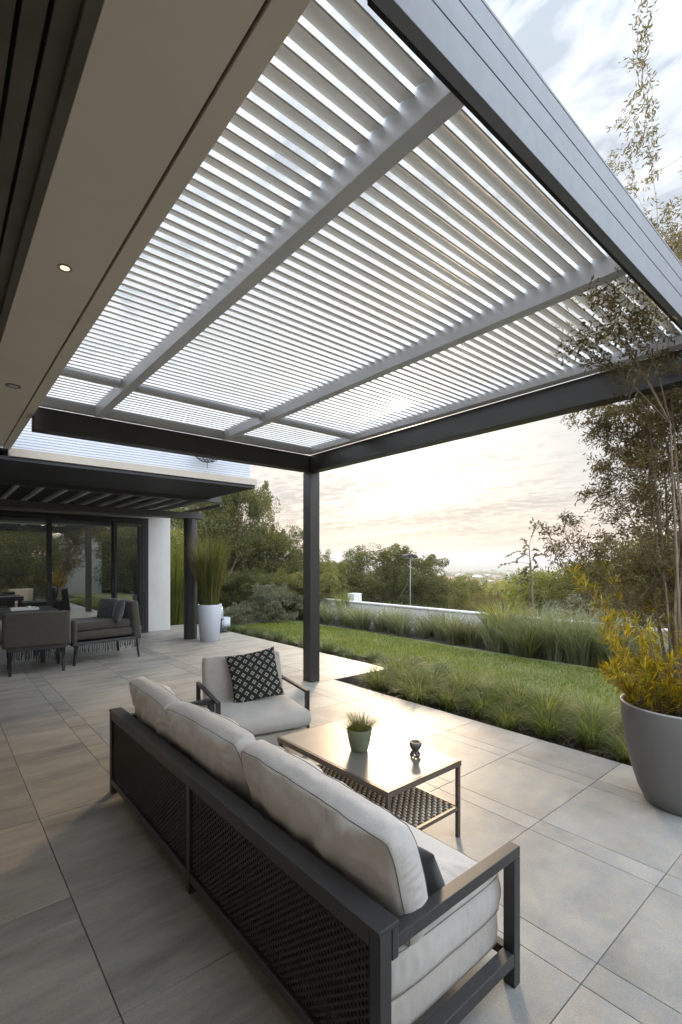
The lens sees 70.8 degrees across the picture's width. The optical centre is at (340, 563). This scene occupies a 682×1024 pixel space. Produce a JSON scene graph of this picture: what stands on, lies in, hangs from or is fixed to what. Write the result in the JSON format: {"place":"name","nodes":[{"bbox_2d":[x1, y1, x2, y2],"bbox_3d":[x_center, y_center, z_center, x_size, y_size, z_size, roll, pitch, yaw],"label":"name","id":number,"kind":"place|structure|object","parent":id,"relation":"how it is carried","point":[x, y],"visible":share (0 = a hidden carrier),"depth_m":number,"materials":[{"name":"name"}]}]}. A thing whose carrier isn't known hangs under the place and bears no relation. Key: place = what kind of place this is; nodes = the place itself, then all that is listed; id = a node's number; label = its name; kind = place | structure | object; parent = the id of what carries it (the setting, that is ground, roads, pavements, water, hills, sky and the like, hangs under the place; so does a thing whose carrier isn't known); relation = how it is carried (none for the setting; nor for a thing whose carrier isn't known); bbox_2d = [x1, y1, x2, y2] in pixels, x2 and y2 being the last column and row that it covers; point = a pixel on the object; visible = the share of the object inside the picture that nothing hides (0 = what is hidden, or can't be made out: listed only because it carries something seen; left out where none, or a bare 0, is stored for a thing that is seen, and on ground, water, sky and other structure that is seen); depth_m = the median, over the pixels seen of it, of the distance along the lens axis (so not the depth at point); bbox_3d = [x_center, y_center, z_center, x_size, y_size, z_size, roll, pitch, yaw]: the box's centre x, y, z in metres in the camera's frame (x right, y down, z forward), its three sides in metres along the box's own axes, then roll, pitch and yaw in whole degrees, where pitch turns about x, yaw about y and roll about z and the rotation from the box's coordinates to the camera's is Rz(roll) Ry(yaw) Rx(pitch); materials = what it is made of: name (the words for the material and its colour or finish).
{"place":"outdoors","nodes":[
{"label":"outdoors","id":0,"kind":"place"},
{"bbox_2d":[0,646,345,1023],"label":"patio paving","id":1,"kind":"structure","parent":0,"point":[164,947],"depth_m":2.36,"materials":[{"name":"tile"}]},
{"bbox_2d":[0,606,58,661],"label":"dining table","id":2,"kind":"object","parent":1,"relation":"on","point":[41,609],"visible":0.39,"depth_m":8.24,"materials":[{"name":"grey metal"}]},
{"bbox_2d":[109,676,519,1023],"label":"sofa","id":3,"kind":"object","parent":1,"relation":"on","point":[314,871],"visible":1,"depth_m":1.86,"materials":[{"name":"fabric"}]},
{"bbox_2d":[418,846,444,896],"bbox_3d":[0.259,1.145,1.821,0.290,0.253,0.165,0,0,40],"label":"throw pillow","id":4,"kind":"object","parent":3,"relation":"on","point":[434,879],"visible":0.27,"depth_m":1.71,"materials":[{"name":"grey fabric"}]},
{"bbox_2d":[2,671,386,1017],"bbox_3d":[-2.450,1.796,5.594,7.708,0.168,14.300,0,0,-40],"label":"paving base","id":5,"kind":"object","parent":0,"point":[352,679],"visible":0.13,"depth_m":7.23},
{"bbox_2d":[0,0,310,645],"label":"house","id":6,"kind":"structure","parent":5,"relation":"on","point":[116,116],"depth_m":1.97,"materials":[{"name":"white"}]},
{"bbox_2d":[0,514,49,643],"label":"sliding door","id":7,"kind":"structure","parent":6,"relation":"in","point":[24,539],"depth_m":10.16,"materials":[{"name":"glass"}]},
{"bbox_2d":[50,517,113,618],"bbox_3d":[-5.885,0.325,10.926,1.325,2.690,0.085,0,0,-40],"label":"sliding door","id":8,"kind":"structure","parent":6,"relation":"in","point":[81,550],"depth_m":10.90,"materials":[{"name":"glass"}]},
{"bbox_2d":[114,520,143,631],"bbox_3d":[-5.080,0.325,11.528,0.680,2.690,0.085,0,0,-40],"label":"sliding door","id":9,"kind":"structure","parent":6,"relation":"in","point":[128,535],"depth_m":11.53,"materials":[{"name":"glass"}]},
{"bbox_2d":[20,624,386,727],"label":"patio paving","id":10,"kind":"structure","parent":0,"point":[91,688],"depth_m":7.82,"materials":[{"name":"tile"}]},
{"bbox_2d":[2,611,70,676],"bbox_3d":[-4.863,1.226,7.641,0.902,0.950,0.779,0,0,-36],"label":"dining chair","id":11,"kind":"object","parent":10,"relation":"on","point":[24,632],"visible":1,"depth_m":7.34,"materials":[{"name":"fabric"}]},
{"bbox_2d":[55,598,140,665],"bbox_3d":[-4.379,1.186,8.627,0.974,1.033,1.198,0,0,42],"label":"lounge chair","id":12,"kind":"object","parent":10,"relation":"on","point":[92,630],"visible":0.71,"depth_m":8.40,"materials":[{"name":"fabric"}]},
{"bbox_2d":[97,597,114,617],"bbox_3d":[-4.337,0.840,8.846,0.420,0.408,0.192,0,0,32],"label":"throw pillow","id":13,"kind":"object","parent":12,"relation":"on","point":[105,607],"visible":0.88,"depth_m":8.76,"materials":[{"name":"grey fabric"}]},
{"bbox_2d":[112,598,124,622],"bbox_3d":[-3.984,0.840,8.582,0.196,0.408,0.426,0,0,-40],"label":"throw pillow","id":14,"kind":"object","parent":12,"relation":"on","point":[118,610],"visible":0.95,"depth_m":8.44,"materials":[{"name":"grey fabric"}]},
{"bbox_2d":[0,479,220,639],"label":"canopy","id":15,"kind":"object","parent":10,"relation":"on","point":[189,517],"visible":0.69,"depth_m":9.91,"materials":[{"name":"grey metal"}]},
{"bbox_2d":[197,603,221,641],"bbox_3d":[-2.876,1.298,10.493,0.524,0.805,0.524,0,0,-40],"label":"planter","id":16,"kind":"object","parent":10,"relation":"on","point":[209,619],"visible":0.91,"depth_m":10.29,"materials":[{"name":"ceramic"}]},
{"bbox_2d":[178,530,234,604],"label":"reed grass","id":17,"kind":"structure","parent":16,"relation":"in","point":[209,580],"depth_m":10.31,"materials":[{"name":"plant"}]},
{"bbox_2d":[32,0,681,682],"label":"pergola","id":18,"kind":"object","parent":10,"relation":"on","point":[474,60],"visible":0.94,"depth_m":2.61,"materials":[{"name":"metal"}]},
{"bbox_2d":[39,0,681,562],"label":"sky","id":19,"kind":"structure","parent":0,"point":[474,498],"materials":[{"name":"white"}]},
{"bbox_2d":[92,680,681,1023],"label":"patio paving","id":20,"kind":"structure","parent":0,"point":[597,840],"depth_m":2.78,"materials":[{"name":"tile"}]},
{"bbox_2d":[196,651,310,745],"bbox_3d":[-0.805,1.291,4.398,0.836,0.818,0.929,0,0,-28],"label":"armchair","id":21,"kind":"object","parent":20,"relation":"on","point":[270,719],"visible":0.52,"depth_m":4.23,"materials":[{"name":"fabric"}]},
{"bbox_2d":[225,647,284,702],"bbox_3d":[-0.810,1.055,4.506,0.532,0.491,0.238,0,0,-18],"label":"throw pillow","id":22,"kind":"object","parent":21,"relation":"on","point":[254,675],"visible":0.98,"depth_m":4.45,"materials":[{"name":"fabric"}]},
{"bbox_2d":[277,718,460,837],"bbox_3d":[0.150,1.462,3.184,0.654,0.477,1.084,0,0,-40],"label":"coffee table","id":23,"kind":"object","parent":20,"relation":"on","point":[388,772],"visible":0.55,"depth_m":3.00,"materials":[{"name":"metal"}]},
{"bbox_2d":[347,724,371,752],"bbox_3d":[0.120,1.149,3.139,0.168,0.146,0.168,0,0,-40],"label":"flower pot","id":24,"kind":"object","parent":23,"relation":"on","point":[359,742],"visible":0.72,"depth_m":3.08,"materials":[{"name":"green ceramic"}]},
{"bbox_2d":[336,708,382,733],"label":"grass tuft","id":25,"kind":"object","parent":24,"relation":"in","point":[358,726],"visible":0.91,"depth_m":3.15,"materials":[{"name":"plant"}]},
{"bbox_2d":[409,740,421,757],"bbox_3d":[0.471,1.175,3.037,0.080,0.093,0.080,0,0,-40],"label":"ornament","id":26,"kind":"object","parent":23,"relation":"on","point":[415,746],"visible":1,"depth_m":3.01,"materials":[{"name":"grey metal"}]},
{"bbox_2d":[620,693,681,815],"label":"planter","id":27,"kind":"object","parent":20,"relation":"on","point":[653,742],"visible":0.72,"depth_m":3.23,"materials":[{"name":"concrete"}]},
{"bbox_2d":[529,0,681,709],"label":"slender tree","id":28,"kind":"object","parent":27,"relation":"in","point":[659,419],"visible":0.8,"depth_m":3.79,"materials":[{"name":"green plant"}]},
{"bbox_2d":[567,559,681,716],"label":"golden bamboo","id":29,"kind":"object","parent":27,"relation":"on","point":[650,668],"visible":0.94,"depth_m":3.38,"materials":[{"name":"yellow plant"}]},
{"bbox_2d":[197,615,665,722],"bbox_3d":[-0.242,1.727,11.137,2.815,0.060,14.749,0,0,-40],"label":"lawn grass","id":30,"kind":"structure","parent":0,"point":[416,649],"depth_m":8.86,"materials":[{"name":"plant"}]},
{"bbox_2d":[197,612,665,763],"bbox_3d":[1.071,1.810,10.093,5.900,0.044,26.000,0,0,-40],"label":"planting bed","id":31,"kind":"object","parent":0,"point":[412,634],"visible":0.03,"depth_m":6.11,"materials":[{"name":"soil"}]},
{"bbox_2d":[170,527,206,580],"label":"bamboo","id":32,"kind":"object","parent":31,"relation":"on","point":[177,552],"visible":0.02,"depth_m":14.44,"materials":[{"name":"green plant"}]},
{"bbox_2d":[170,525,211,625],"bbox_3d":[-4.892,0.339,13.971,2.514,2.942,2.616,0,0,-12],"label":"bamboo","id":33,"kind":"object","parent":31,"relation":"on","point":[177,601],"visible":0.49,"depth_m":13.60,"materials":[{"name":"green plant"}]},
{"bbox_2d":[197,567,273,617],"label":"shrub","id":34,"kind":"object","parent":31,"relation":"on","point":[225,583],"visible":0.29,"depth_m":15.51,"materials":[{"name":"green plant"}]},
{"bbox_2d":[222,605,255,625],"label":"shrub","id":35,"kind":"object","parent":31,"relation":"on","point":[238,613],"visible":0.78,"depth_m":13.66,"materials":[{"name":"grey plant"}]},
{"bbox_2d":[224,600,266,622],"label":"shrub","id":36,"kind":"object","parent":31,"relation":"on","point":[251,607],"visible":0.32,"depth_m":14.40,"materials":[{"name":"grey plant"}]},
{"bbox_2d":[220,573,291,616],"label":"shrub","id":37,"kind":"object","parent":31,"relation":"on","point":[268,575],"visible":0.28,"depth_m":15.54,"materials":[{"name":"green plant"}]},
{"bbox_2d":[247,582,298,623],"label":"shrub","id":38,"kind":"object","parent":31,"relation":"on","point":[261,597],"visible":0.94,"depth_m":14.14,"materials":[{"name":"green plant"}]},
{"bbox_2d":[266,630,292,643],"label":"grass tuft","id":39,"kind":"object","parent":31,"relation":"on","point":[278,639],"visible":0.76,"depth_m":10.71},
{"bbox_2d":[269,592,302,618],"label":"shrub","id":40,"kind":"object","parent":31,"relation":"on","point":[298,597],"visible":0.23,"depth_m":15.06,"materials":[{"name":"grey plant"}]},
{"bbox_2d":[247,567,332,619],"bbox_3d":[-1.738,1.093,16.260,3.025,1.966,2.728,0,0,-25],"label":"shrub","id":41,"kind":"object","parent":31,"relation":"on","point":[279,571],"visible":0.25,"depth_m":15.52,"materials":[{"name":"green plant"}]},
{"bbox_2d":[270,571,347,615],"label":"shrub","id":42,"kind":"object","parent":31,"relation":"on","point":[327,580],"visible":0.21,"depth_m":15.75,"materials":[{"name":"green plant"}]},
{"bbox_2d":[293,597,336,622],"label":"fountain grass","id":43,"kind":"object","parent":31,"relation":"on","point":[324,609],"depth_m":14.53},
{"bbox_2d":[320,642,339,654],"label":"grass tuft","id":44,"kind":"object","parent":31,"relation":"on","point":[328,649],"visible":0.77,"depth_m":9.45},
{"bbox_2d":[320,605,341,624],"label":"fountain grass","id":45,"kind":"object","parent":31,"relation":"on","point":[329,619],"depth_m":14.17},
{"bbox_2d":[332,587,356,620],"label":"upright grass","id":46,"kind":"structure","parent":31,"relation":"on","point":[342,599],"depth_m":14.93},
{"bbox_2d":[325,596,363,625],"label":"fountain grass","id":47,"kind":"object","parent":31,"relation":"on","point":[344,622],"depth_m":13.93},
{"bbox_2d":[333,604,372,627],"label":"fountain grass","id":48,"kind":"object","parent":31,"relation":"on","point":[350,624],"depth_m":13.45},
{"bbox_2d":[344,599,381,629],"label":"fountain grass","id":49,"kind":"object","parent":31,"relation":"on","point":[361,622],"depth_m":12.93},
{"bbox_2d":[364,648,383,664],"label":"grass tuft","id":50,"kind":"object","parent":31,"relation":"on","point":[373,658],"visible":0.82,"depth_m":8.53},
{"bbox_2d":[352,657,408,691],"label":"grass clump","id":51,"kind":"object","parent":31,"relation":"on","point":[380,686],"visible":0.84,"depth_m":6.80,"materials":[{"name":"plant"}]},
{"bbox_2d":[361,603,404,631],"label":"fountain grass","id":52,"kind":"object","parent":31,"relation":"on","point":[377,625],"depth_m":12.76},
{"bbox_2d":[370,603,420,633],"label":"fountain grass","id":53,"kind":"object","parent":31,"relation":"on","point":[390,628],"depth_m":12.32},
{"bbox_2d":[370,649,428,679],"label":"grass clump","id":54,"kind":"object","parent":31,"relation":"on","point":[395,663],"visible":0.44,"depth_m":7.45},
{"bbox_2d":[379,602,420,636],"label":"fountain grass","id":55,"kind":"object","parent":31,"relation":"on","point":[402,629],"depth_m":11.88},
{"bbox_2d":[372,661,435,696],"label":"grass clump","id":56,"kind":"object","parent":31,"relation":"on","point":[396,674],"visible":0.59,"depth_m":6.54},
{"bbox_2d":[394,611,438,637],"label":"fountain grass","id":57,"kind":"object","parent":31,"relation":"on","point":[423,631],"depth_m":11.56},
{"bbox_2d":[385,666,455,705],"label":"grass clump","id":58,"kind":"object","parent":31,"relation":"on","point":[418,696],"visible":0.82,"depth_m":6.12,"materials":[{"name":"plant"}]},
{"bbox_2d":[395,660,470,695],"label":"grass clump","id":59,"kind":"object","parent":31,"relation":"on","point":[433,672],"visible":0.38,"depth_m":6.68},
{"bbox_2d":[414,602,474,640],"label":"fountain grass","id":60,"kind":"object","parent":31,"relation":"on","point":[439,635],"depth_m":11.24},
{"bbox_2d":[421,677,482,711],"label":"grass clump","id":61,"kind":"object","parent":31,"relation":"on","point":[445,703],"visible":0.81,"depth_m":5.88,"materials":[{"name":"plant"}]},
{"bbox_2d":[423,607,481,644],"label":"fountain grass","id":62,"kind":"object","parent":31,"relation":"on","point":[449,635],"depth_m":10.68,"materials":[{"name":"plant"}]},
{"bbox_2d":[442,617,479,645],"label":"spiky plant","id":63,"kind":"object","parent":31,"relation":"on","point":[460,638],"visible":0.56,"depth_m":10.51,"materials":[{"name":"green plant"}]},
{"bbox_2d":[425,662,501,699],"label":"grass clump","id":64,"kind":"object","parent":31,"relation":"on","point":[454,675],"visible":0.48,"depth_m":6.43,"materials":[{"name":"plant"}]},
{"bbox_2d":[437,612,489,646],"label":"fountain grass","id":65,"kind":"object","parent":31,"relation":"on","point":[476,641],"depth_m":10.33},
{"bbox_2d":[448,678,520,718],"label":"grass clump","id":66,"kind":"object","parent":31,"relation":"on","point":[476,709],"visible":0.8,"depth_m":5.63,"materials":[{"name":"plant"}]},
{"bbox_2d":[457,666,527,704],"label":"grass clump","id":67,"kind":"object","parent":31,"relation":"on","point":[486,684],"visible":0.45,"depth_m":6.24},
{"bbox_2d":[463,602,530,653],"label":"tall grass","id":68,"kind":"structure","parent":31,"relation":"on","point":[492,640],"depth_m":9.62,"materials":[{"name":"plant"}]},
{"bbox_2d":[478,695,540,730],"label":"grass clump","id":69,"kind":"object","parent":31,"relation":"on","point":[504,721],"visible":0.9,"depth_m":5.21,"materials":[{"name":"plant"}]},
{"bbox_2d":[475,670,560,714],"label":"grass clump","id":70,"kind":"object","parent":31,"relation":"on","point":[520,694],"visible":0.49,"depth_m":5.82,"materials":[{"name":"plant"}]},
{"bbox_2d":[492,615,550,656],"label":"tall grass","id":71,"kind":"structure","parent":31,"relation":"on","point":[508,641],"depth_m":8.99,"materials":[{"name":"plant"}]},
{"bbox_2d":[493,623,561,658],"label":"spiky plant","id":72,"kind":"object","parent":31,"relation":"on","point":[528,648],"visible":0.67,"depth_m":8.85,"materials":[{"name":"green plant"}]},
{"bbox_2d":[493,597,574,634],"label":"tall grass","id":73,"kind":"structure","parent":31,"relation":"on","point":[536,610],"depth_m":9.53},
{"bbox_2d":[498,609,574,656],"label":"fountain grass","id":74,"kind":"object","parent":31,"relation":"on","point":[535,630],"depth_m":9.06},
{"bbox_2d":[504,603,588,659],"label":"tall grass","id":75,"kind":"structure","parent":31,"relation":"on","point":[540,656],"depth_m":8.97,"materials":[{"name":"plant"}]},
{"bbox_2d":[496,677,598,723],"bbox_3d":[2.318,1.541,5.389,1.147,0.543,1.147,0,0,-45],"label":"grass clump","id":76,"kind":"object","parent":31,"relation":"on","point":[553,703],"visible":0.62,"depth_m":5.40,"materials":[{"name":"plant"}]},
{"bbox_2d":[512,701,586,739],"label":"grass clump","id":77,"kind":"object","parent":31,"relation":"on","point":[541,730],"visible":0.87,"depth_m":4.94,"materials":[{"name":"plant"}]},
{"bbox_2d":[518,604,599,662],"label":"tall grass","id":78,"kind":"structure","parent":31,"relation":"on","point":[559,655],"depth_m":8.77,"materials":[{"name":"plant"}]},
{"bbox_2d":[532,603,606,630],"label":"tall grass","id":79,"kind":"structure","parent":31,"relation":"on","point":[569,617],"depth_m":9.04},
{"bbox_2d":[537,608,628,666],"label":"tall grass","id":80,"kind":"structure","parent":31,"relation":"on","point":[582,660],"depth_m":8.35,"materials":[{"name":"plant"}]},
{"bbox_2d":[550,690,621,732],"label":"grass clump","id":81,"kind":"object","parent":31,"relation":"on","point":[585,707],"visible":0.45,"depth_m":5.23,"materials":[{"name":"plant"}]},
{"bbox_2d":[545,701,627,749],"bbox_3d":[2.468,1.589,4.724,0.935,0.443,0.936,0,0,6],"label":"grass clump","id":82,"kind":"object","parent":31,"relation":"on","point":[588,737],"visible":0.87,"depth_m":4.71,"materials":[{"name":"plant"}]},
{"bbox_2d":[582,722,631,765],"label":"grass clump","id":83,"kind":"object","parent":31,"relation":"on","point":[622,755],"visible":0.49,"depth_m":4.34,"materials":[{"name":"plant"}]},
{"bbox_2d":[561,606,655,642],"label":"tall grass","id":84,"kind":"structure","parent":31,"relation":"on","point":[604,624],"depth_m":8.47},
{"bbox_2d":[597,703,624,739],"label":"grass clump","id":85,"kind":"object","parent":31,"relation":"on","point":[620,729],"visible":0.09,"depth_m":4.98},
{"bbox_2d":[562,600,666,672],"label":"tall grass","id":86,"kind":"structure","parent":31,"relation":"on","point":[605,657],"depth_m":8.01,"materials":[{"name":"plant"}]},
{"bbox_2d":[265,562,615,577],"bbox_3d":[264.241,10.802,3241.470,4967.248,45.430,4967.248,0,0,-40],"label":"hillside","id":87,"kind":"structure","parent":0,"point":[470,566],"depth_m":2007.94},
{"bbox_2d":[170,503,229,565],"bbox_3d":[-6.214,-0.271,19.854,4.048,5.205,4.768,0,0,-11],"label":"evergreen tree","id":88,"kind":"object","parent":87,"relation":"on","point":[171,522],"visible":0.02,"depth_m":19.30,"materials":[{"name":"green plant"}]},
{"bbox_2d":[168,486,269,611],"bbox_3d":[-4.716,-0.529,17.713,4.282,5.797,5.044,0,0,34],"label":"evergreen tree","id":89,"kind":"object","parent":87,"relation":"on","point":[247,537],"visible":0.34,"depth_m":17.12,"materials":[{"name":"green plant"}]},
{"bbox_2d":[195,480,281,577],"bbox_3d":[-4.122,-0.502,18.318,3.723,5.743,3.211,0,0,-22],"label":"evergreen tree","id":90,"kind":"object","parent":87,"relation":"on","point":[265,501],"visible":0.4,"depth_m":17.88,"materials":[{"name":"green plant"}]},
{"bbox_2d":[224,529,302,599],"bbox_3d":[-2.999,0.451,19.021,3.901,3.549,3.312,0,0,27],"label":"evergreen tree","id":91,"kind":"object","parent":87,"relation":"on","point":[276,554],"visible":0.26,"depth_m":18.34,"materials":[{"name":"green plant"}]},
{"bbox_2d":[261,524,302,590],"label":"evergreen tree","id":92,"kind":"object","parent":87,"relation":"on","point":[293,552],"visible":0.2,"depth_m":19.47,"materials":[{"name":"green plant"}]},
{"bbox_2d":[281,549,338,598],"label":"bushy tree","id":93,"kind":"object","parent":87,"relation":"on","point":[326,559],"visible":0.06,"depth_m":20.84,"materials":[{"name":"green plant"}]},
{"bbox_2d":[320,559,361,598],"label":"bushy tree","id":94,"kind":"object","parent":87,"relation":"on","point":[340,567],"visible":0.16,"depth_m":23.60,"materials":[{"name":"green plant"}]},
{"bbox_2d":[335,542,432,605],"bbox_3d":[2.069,1.164,23.752,5.002,4.436,5.892,0,0,20],"label":"domed tree","id":95,"kind":"object","parent":87,"relation":"on","point":[360,555],"visible":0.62,"depth_m":22.95,"materials":[{"name":"green plant"}]},
{"bbox_2d":[370,554,452,608],"bbox_3d":[3.603,1.513,25.335,4.588,4.102,5.319,0,0,11],"label":"domed tree","id":96,"kind":"object","parent":87,"relation":"on","point":[434,581],"visible":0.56,"depth_m":23.84,"materials":[{"name":"green plant"}]},
{"bbox_2d":[408,574,490,610],"bbox_3d":[5.566,2.264,25.959,4.779,3.455,4.482,0,0,-41],"label":"bushy tree","id":97,"kind":"object","parent":87,"relation":"on","point":[458,586],"visible":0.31,"depth_m":25.08,"materials":[{"name":"green plant"}]},
{"bbox_2d":[352,569,563,615],"bbox_3d":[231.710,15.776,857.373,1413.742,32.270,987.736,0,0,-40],"label":"distant wood","id":98,"kind":"object","parent":87,"relation":"on","point":[484,578],"visible":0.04,"depth_m":457.39,"materials":[{"name":"green plant"}]},
{"bbox_2d":[442,578,502,609],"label":"bushy tree","id":99,"kind":"object","parent":87,"relation":"on","point":[486,594],"visible":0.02,"depth_m":28.89,"materials":[{"name":"green plant"}]},
{"bbox_2d":[466,591,516,614],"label":"shrub","id":100,"kind":"object","parent":87,"relation":"on","point":[476,600],"visible":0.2,"depth_m":20.09,"materials":[{"name":"green plant"}]},
{"bbox_2d":[322,598,668,658],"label":"garden wall","id":101,"kind":"structure","parent":87,"relation":"on","point":[422,610],"depth_m":12.98,"materials":[{"name":"concrete"}]},
{"bbox_2d":[498,521,547,615],"bbox_3d":[4.764,0.591,12.468,1.233,3.419,0.791,0,0,-24],"label":"sapling","id":102,"kind":"object","parent":87,"relation":"on","point":[530,576],"visible":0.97,"depth_m":12.48,"materials":[{"name":"green plant"}]},
{"bbox_2d":[515,562,607,619],"bbox_3d":[7.012,1.444,14.073,3.381,3.044,3.428,0,0,-40],"label":"shrub","id":103,"kind":"object","parent":87,"relation":"on","point":[545,596],"visible":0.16,"depth_m":14.22,"materials":[{"name":"green plant"}]},
{"bbox_2d":[500,558,628,613],"bbox_3d":[7.045,1.343,15.409,4.099,3.309,4.042,0,0,29],"label":"shrub","id":104,"kind":"object","parent":87,"relation":"on","point":[512,590],"visible":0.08,"depth_m":15.33,"materials":[{"name":"green plant"}]},
{"bbox_2d":[542,590,635,624],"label":"shrub","id":105,"kind":"object","parent":87,"relation":"on","point":[578,597],"visible":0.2,"depth_m":11.71,"materials":[{"name":"green plant"}]},
{"bbox_2d":[552,557,674,626],"bbox_3d":[7.602,1.262,13.025,3.433,2.978,3.220,0,0,-42],"label":"shrub","id":106,"kind":"object","parent":87,"relation":"on","point":[567,579],"visible":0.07,"depth_m":12.80,"materials":[{"name":"green plant"}]},
{"bbox_2d":[576,525,679,628],"bbox_3d":[8.250,0.940,12.376,4.143,3.801,4.595,0,0,44],"label":"shrub","id":107,"kind":"object","parent":87,"relation":"on","point":[610,545],"visible":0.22,"depth_m":12.37,"materials":[{"name":"green plant"}]},
{"bbox_2d":[469,597,541,629],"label":"grass","id":108,"kind":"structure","parent":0,"point":[495,610],"depth_m":10.21,"materials":[{"name":"green plant"}]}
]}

